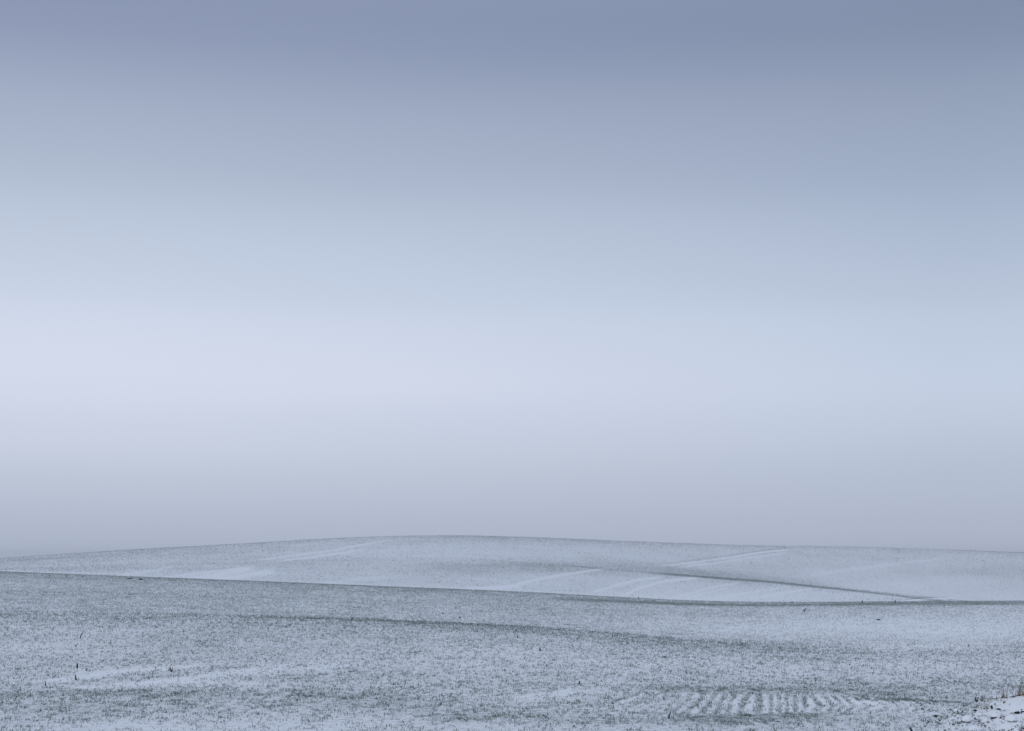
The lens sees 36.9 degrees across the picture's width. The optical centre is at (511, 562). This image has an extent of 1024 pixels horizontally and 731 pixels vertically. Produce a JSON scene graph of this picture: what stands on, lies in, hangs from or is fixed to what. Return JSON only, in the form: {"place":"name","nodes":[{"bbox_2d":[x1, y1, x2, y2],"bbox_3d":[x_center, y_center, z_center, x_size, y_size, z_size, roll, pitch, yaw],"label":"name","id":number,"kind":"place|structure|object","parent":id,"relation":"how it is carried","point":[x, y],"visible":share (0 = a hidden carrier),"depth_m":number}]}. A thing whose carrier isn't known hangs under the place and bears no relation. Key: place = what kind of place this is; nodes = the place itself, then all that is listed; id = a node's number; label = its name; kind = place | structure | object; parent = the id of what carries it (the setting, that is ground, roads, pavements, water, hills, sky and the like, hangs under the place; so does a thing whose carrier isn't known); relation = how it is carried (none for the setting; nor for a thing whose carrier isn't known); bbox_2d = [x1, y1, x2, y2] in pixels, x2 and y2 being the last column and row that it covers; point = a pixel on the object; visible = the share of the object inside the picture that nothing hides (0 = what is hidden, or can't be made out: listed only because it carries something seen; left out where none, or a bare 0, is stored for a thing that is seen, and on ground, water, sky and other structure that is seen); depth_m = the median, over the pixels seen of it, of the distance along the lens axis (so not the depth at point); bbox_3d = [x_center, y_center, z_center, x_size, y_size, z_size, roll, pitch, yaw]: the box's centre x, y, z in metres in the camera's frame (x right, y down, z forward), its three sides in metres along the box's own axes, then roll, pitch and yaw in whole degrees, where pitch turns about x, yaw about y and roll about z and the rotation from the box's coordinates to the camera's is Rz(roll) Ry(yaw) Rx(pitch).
{"place":"outdoors","nodes":[
{"label":"outdoors","id":0,"kind":"place"},
{"bbox_2d":[0,572,1023,730],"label":"ground","id":1,"kind":"structure","parent":0,"point":[333,723],"depth_m":26.46},
{"bbox_2d":[0,571,1023,645],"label":"winter crop further off","id":2,"kind":"object","parent":1,"relation":"on","point":[692,602],"visible":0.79,"depth_m":74.48},
{"bbox_2d":[0,609,1023,730],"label":"winter crop","id":3,"kind":"object","parent":1,"relation":"on","point":[511,627],"visible":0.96,"depth_m":23.09},
{"bbox_2d":[961,715,974,722],"bbox_3d":[4.703,1.626,15.828,0.147,0.114,0.109,0,0,0],"label":"snowy clod","id":4,"kind":"object","parent":1,"relation":"on","point":[967,719],"visible":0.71,"depth_m":15.80},
{"bbox_2d":[918,705,1023,730],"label":"earth crumbs","id":5,"kind":"object","parent":1,"relation":"on","point":[974,718],"visible":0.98,"depth_m":16.15},
{"bbox_2d":[968,725,982,730],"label":"snowy clod","id":6,"kind":"object","parent":1,"relation":"on","point":[972,727],"visible":0.97,"depth_m":15.10},
{"bbox_2d":[952,691,1023,730],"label":"withered stems","id":7,"kind":"object","parent":1,"relation":"on","point":[988,716],"visible":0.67,"depth_m":16.02},
{"bbox_2d":[990,713,1000,718],"bbox_3d":[5.037,1.602,15.992,0.112,0.074,0.073,0,0,0],"label":"snowy clod","id":8,"kind":"object","parent":1,"relation":"on","point":[994,715],"visible":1,"depth_m":15.97},
{"bbox_2d":[1004,715,1016,721],"bbox_3d":[5.141,1.626,15.827,0.140,0.113,0.132,0,0,0],"label":"snowy clod","id":9,"kind":"object","parent":1,"relation":"on","point":[1009,718],"visible":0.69,"depth_m":15.79},
{"bbox_2d":[0,536,1023,601],"bbox_3d":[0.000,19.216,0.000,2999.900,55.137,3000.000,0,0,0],"label":"hills","id":10,"kind":"structure","parent":0,"point":[685,589],"depth_m":369.86},
{"bbox_2d":[0,535,1023,601],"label":"hill crop","id":11,"kind":"object","parent":10,"relation":"on","point":[673,574],"visible":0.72,"depth_m":361.35},
{"bbox_2d":[0,0,1023,557],"label":"sky","id":12,"kind":"structure","parent":0,"point":[726,272]}
]}

